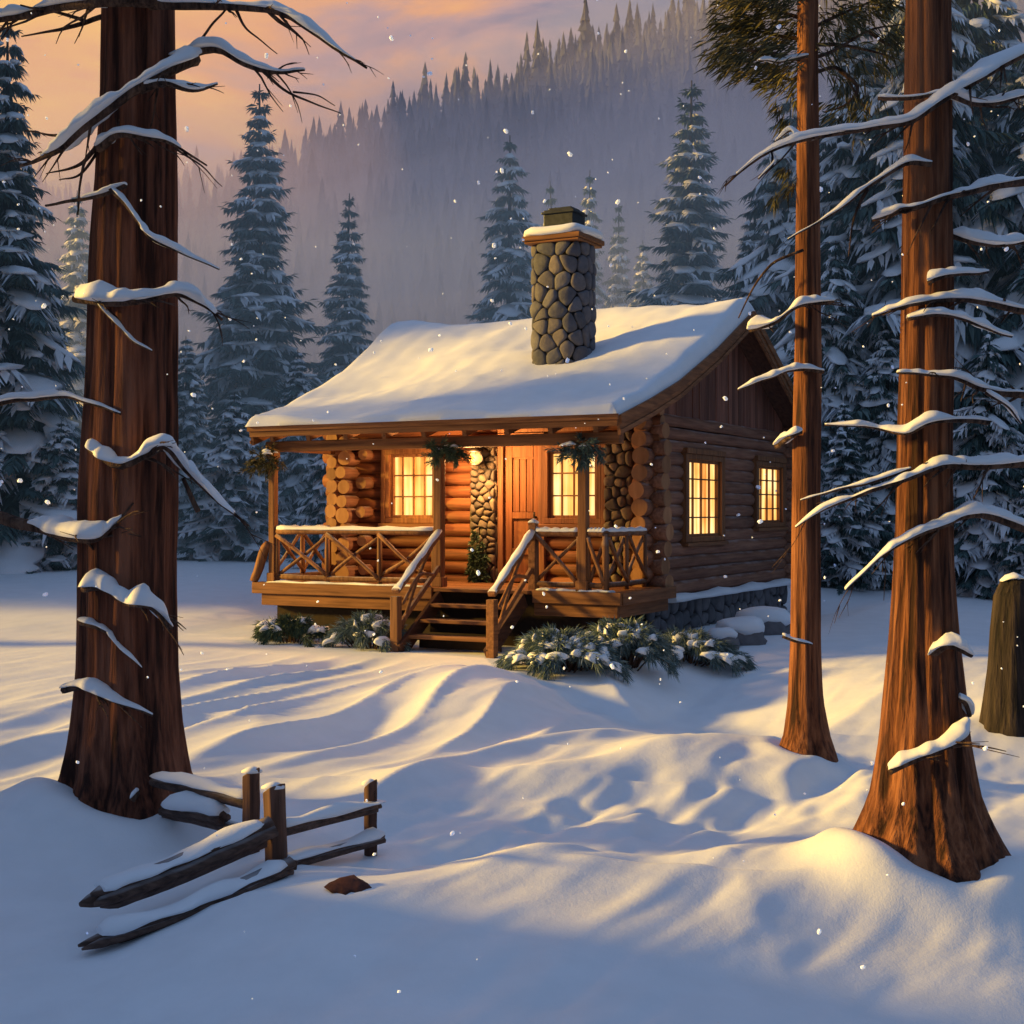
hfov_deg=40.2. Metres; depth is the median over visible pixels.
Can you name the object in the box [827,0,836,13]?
distant spruce
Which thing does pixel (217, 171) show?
distant spruce
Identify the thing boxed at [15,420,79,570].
spruce tree
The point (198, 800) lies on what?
rail fence
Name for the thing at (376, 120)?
distant spruce
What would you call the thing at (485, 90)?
distant spruce
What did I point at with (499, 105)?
distant spruce
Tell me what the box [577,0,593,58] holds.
distant spruce
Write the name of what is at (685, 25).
distant spruce
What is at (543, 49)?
distant spruce
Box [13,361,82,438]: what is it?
spruce tree
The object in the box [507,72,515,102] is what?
distant spruce
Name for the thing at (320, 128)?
distant spruce
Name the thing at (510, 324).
falling snow
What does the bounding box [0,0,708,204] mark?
sky
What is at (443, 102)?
distant spruce
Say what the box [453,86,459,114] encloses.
distant spruce
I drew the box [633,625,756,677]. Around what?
juniper shrub
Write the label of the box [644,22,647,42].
distant spruce
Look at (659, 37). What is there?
distant spruce
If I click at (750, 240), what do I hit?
spruce tree
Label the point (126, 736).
pine tree
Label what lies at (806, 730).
pine tree
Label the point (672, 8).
distant spruce
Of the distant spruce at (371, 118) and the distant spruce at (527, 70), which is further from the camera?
the distant spruce at (371, 118)
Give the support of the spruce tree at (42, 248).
on the snow ground
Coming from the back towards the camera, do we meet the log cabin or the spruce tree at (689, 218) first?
the spruce tree at (689, 218)
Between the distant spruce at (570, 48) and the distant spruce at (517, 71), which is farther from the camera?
the distant spruce at (570, 48)
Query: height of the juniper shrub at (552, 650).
0.791 m
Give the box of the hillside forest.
[32,0,1023,442]
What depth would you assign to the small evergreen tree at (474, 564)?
21.78 m
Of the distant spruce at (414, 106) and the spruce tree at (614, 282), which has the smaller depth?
the spruce tree at (614, 282)
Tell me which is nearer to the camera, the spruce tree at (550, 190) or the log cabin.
the log cabin
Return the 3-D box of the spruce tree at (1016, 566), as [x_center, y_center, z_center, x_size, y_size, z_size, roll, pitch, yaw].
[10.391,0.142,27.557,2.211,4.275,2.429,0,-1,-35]
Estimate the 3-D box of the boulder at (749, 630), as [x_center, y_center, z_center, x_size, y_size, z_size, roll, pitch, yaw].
[3.306,1.816,20.420,0.755,0.599,0.741,0,0,0]
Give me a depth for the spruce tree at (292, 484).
38.35 m
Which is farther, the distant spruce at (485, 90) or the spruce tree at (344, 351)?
the distant spruce at (485, 90)
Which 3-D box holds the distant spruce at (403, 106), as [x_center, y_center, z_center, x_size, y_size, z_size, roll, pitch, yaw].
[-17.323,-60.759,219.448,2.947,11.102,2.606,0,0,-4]
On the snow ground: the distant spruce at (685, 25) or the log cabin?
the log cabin
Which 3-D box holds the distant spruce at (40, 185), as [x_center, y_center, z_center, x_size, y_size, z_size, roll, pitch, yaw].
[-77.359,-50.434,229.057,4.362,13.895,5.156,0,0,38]
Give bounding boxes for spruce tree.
[0,25,86,573]
[0,77,84,434]
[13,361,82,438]
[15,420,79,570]
[36,311,82,463]
[37,258,84,394]
[53,190,89,428]
[177,339,216,550]
[177,392,294,561]
[180,84,334,480]
[262,350,319,553]
[286,436,326,569]
[307,193,377,439]
[463,135,540,323]
[540,183,557,226]
[579,176,610,308]
[599,206,633,308]
[621,80,737,306]
[623,240,654,306]
[713,210,765,301]
[716,97,824,345]
[760,1,890,458]
[781,241,879,534]
[821,0,1023,589]
[821,401,894,594]
[850,301,899,587]
[953,58,1023,503]
[953,332,1023,599]
[955,0,1023,535]
[986,444,1023,591]
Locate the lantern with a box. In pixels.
[468,447,483,464]
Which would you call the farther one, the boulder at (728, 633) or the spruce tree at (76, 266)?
the spruce tree at (76, 266)
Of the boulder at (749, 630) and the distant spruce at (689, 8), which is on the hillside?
the distant spruce at (689, 8)
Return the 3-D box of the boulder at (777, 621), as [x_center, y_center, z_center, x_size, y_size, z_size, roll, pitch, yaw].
[3.892,1.783,21.592,1.016,0.668,0.760,0,0,0]
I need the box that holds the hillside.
[215,0,1023,318]
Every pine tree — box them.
[0,0,383,819]
[690,0,904,762]
[719,0,1023,882]
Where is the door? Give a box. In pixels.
[505,446,537,581]
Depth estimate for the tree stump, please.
14.31 m
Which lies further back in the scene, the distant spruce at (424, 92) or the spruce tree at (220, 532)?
the distant spruce at (424, 92)
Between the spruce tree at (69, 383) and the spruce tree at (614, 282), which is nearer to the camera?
the spruce tree at (69, 383)
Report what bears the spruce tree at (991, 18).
on the snow ground
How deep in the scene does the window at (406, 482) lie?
22.71 m
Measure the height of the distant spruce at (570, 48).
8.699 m
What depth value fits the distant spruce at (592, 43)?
225.55 m
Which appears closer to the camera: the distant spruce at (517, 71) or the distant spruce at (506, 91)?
the distant spruce at (506, 91)
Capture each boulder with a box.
[708,627,739,649]
[715,616,766,645]
[735,606,789,634]
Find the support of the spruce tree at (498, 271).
on the snow ground
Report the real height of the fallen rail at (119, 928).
0.317 m
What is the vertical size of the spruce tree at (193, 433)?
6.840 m
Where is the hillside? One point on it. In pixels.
(713, 84)
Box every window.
[378,449,432,526]
[538,444,606,527]
[679,447,728,546]
[751,455,788,530]
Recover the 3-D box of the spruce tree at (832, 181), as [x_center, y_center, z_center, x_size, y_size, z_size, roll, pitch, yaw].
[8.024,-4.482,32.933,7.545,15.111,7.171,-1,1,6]
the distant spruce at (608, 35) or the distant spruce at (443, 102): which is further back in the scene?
the distant spruce at (608, 35)
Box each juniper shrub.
[251,613,332,646]
[318,609,416,652]
[491,621,633,685]
[580,614,679,681]
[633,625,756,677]
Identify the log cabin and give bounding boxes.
[245,206,793,657]
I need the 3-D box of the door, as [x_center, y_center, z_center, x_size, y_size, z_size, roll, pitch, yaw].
[0.166,-0.006,21.668,0.622,2.181,0.154,0,0,28]
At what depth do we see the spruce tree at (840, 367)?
30.52 m
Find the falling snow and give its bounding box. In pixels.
[0,0,1023,998]
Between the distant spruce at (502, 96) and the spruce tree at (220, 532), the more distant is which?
the distant spruce at (502, 96)
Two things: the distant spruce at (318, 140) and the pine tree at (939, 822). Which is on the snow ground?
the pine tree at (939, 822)
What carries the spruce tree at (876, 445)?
on the snow ground
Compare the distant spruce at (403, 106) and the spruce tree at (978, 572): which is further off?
the distant spruce at (403, 106)
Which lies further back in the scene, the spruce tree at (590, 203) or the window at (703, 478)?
the spruce tree at (590, 203)
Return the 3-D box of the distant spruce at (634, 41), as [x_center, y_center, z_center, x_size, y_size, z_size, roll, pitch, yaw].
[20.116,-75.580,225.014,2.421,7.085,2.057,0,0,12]
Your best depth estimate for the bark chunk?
7.72 m
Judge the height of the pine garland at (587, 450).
0.639 m
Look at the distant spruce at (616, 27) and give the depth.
224.66 m
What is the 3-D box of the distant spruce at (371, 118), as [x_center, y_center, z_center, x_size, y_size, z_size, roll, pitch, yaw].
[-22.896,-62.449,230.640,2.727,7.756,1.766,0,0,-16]
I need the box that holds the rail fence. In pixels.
[149,766,385,869]
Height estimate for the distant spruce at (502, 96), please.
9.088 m
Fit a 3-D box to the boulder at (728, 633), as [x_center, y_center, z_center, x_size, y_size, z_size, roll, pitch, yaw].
[2.989,1.822,19.903,0.529,0.379,0.412,0,0,0]
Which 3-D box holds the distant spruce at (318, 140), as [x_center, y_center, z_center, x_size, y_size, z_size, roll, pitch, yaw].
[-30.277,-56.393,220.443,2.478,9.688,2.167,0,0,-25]
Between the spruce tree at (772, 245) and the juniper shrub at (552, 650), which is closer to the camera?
the juniper shrub at (552, 650)
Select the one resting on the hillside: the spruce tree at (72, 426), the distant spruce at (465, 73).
the distant spruce at (465, 73)
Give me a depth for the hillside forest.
178.35 m
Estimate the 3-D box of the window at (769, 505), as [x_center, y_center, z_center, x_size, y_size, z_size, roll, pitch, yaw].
[4.686,-0.333,25.774,0.300,1.355,1.800,0,0,28]
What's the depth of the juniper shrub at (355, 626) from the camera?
19.55 m
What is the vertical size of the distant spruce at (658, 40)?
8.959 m
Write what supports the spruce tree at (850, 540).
on the snow ground
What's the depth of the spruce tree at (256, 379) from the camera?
44.45 m
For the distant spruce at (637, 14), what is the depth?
231.41 m
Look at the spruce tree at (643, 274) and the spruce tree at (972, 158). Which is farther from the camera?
the spruce tree at (643, 274)
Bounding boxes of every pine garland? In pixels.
[236,442,288,481]
[420,435,475,469]
[544,432,607,473]
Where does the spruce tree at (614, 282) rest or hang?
on the snow ground
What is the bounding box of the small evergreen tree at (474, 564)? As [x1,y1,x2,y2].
[464,531,490,582]
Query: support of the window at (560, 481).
in the log cabin
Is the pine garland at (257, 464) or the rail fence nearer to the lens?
the rail fence
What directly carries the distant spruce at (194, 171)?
on the hillside
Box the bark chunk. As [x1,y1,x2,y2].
[324,875,371,894]
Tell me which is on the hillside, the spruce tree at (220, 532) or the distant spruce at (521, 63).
the distant spruce at (521, 63)
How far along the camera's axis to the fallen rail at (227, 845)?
8.08 m
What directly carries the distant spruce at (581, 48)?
on the hillside
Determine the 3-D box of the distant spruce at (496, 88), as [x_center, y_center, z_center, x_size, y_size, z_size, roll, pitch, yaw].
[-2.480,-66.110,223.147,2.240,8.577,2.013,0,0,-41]
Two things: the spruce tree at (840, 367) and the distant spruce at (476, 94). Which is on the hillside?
the distant spruce at (476, 94)
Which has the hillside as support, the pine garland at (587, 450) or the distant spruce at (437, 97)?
the distant spruce at (437, 97)
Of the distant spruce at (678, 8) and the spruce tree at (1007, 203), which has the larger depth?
the distant spruce at (678, 8)
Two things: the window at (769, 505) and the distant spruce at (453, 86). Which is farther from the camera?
the distant spruce at (453, 86)
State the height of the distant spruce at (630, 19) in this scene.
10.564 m
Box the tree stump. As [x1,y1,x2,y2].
[979,572,1023,736]
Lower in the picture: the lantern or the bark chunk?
the bark chunk
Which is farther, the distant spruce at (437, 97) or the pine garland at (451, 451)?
the distant spruce at (437, 97)
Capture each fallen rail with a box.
[78,856,296,950]
[79,816,278,908]
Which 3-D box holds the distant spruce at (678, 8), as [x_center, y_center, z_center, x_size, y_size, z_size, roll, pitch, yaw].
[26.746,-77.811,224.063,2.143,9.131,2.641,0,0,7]
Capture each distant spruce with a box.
[35,163,43,203]
[191,145,201,201]
[193,178,199,205]
[212,163,218,189]
[297,135,303,173]
[316,124,320,153]
[318,116,322,138]
[369,110,373,131]
[372,105,380,134]
[386,100,389,123]
[395,89,407,134]
[411,92,416,122]
[416,63,428,113]
[433,85,441,110]
[441,98,446,117]
[450,69,454,92]
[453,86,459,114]
[461,52,470,98]
[473,74,480,113]
[483,78,492,121]
[493,71,499,116]
[496,90,501,123]
[497,73,509,124]
[498,74,505,121]
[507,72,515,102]
[514,61,519,78]
[519,54,523,71]
[525,56,530,89]
[541,39,545,58]
[567,29,573,61]
[576,35,584,74]
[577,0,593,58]
[589,36,595,63]
[606,24,609,45]
[613,3,620,57]
[623,0,634,51]
[623,19,634,64]
[632,21,636,52]
[633,3,642,29]
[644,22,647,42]
[650,22,659,47]
[657,22,660,49]
[669,0,675,30]
[673,0,684,33]
[683,0,693,26]
[684,14,686,40]
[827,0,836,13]
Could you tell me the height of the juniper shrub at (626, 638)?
0.851 m
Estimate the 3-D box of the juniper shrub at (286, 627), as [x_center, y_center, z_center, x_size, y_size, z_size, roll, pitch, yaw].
[-3.280,1.767,20.460,1.737,0.662,1.109,0,0,28]
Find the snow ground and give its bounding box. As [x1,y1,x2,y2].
[0,550,1023,1023]
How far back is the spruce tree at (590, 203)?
66.13 m
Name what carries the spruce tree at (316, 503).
on the snow ground
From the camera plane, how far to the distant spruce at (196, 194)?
221.23 m
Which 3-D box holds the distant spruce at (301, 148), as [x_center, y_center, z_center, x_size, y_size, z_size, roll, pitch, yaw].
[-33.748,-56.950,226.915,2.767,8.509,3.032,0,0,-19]
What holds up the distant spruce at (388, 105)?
on the hillside
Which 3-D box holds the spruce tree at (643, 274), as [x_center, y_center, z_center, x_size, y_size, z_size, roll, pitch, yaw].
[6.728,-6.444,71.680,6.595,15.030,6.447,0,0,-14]
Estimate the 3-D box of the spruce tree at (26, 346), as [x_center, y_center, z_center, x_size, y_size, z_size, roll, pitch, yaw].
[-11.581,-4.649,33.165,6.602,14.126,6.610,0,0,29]
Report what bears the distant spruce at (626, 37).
on the hillside
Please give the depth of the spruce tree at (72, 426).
40.88 m

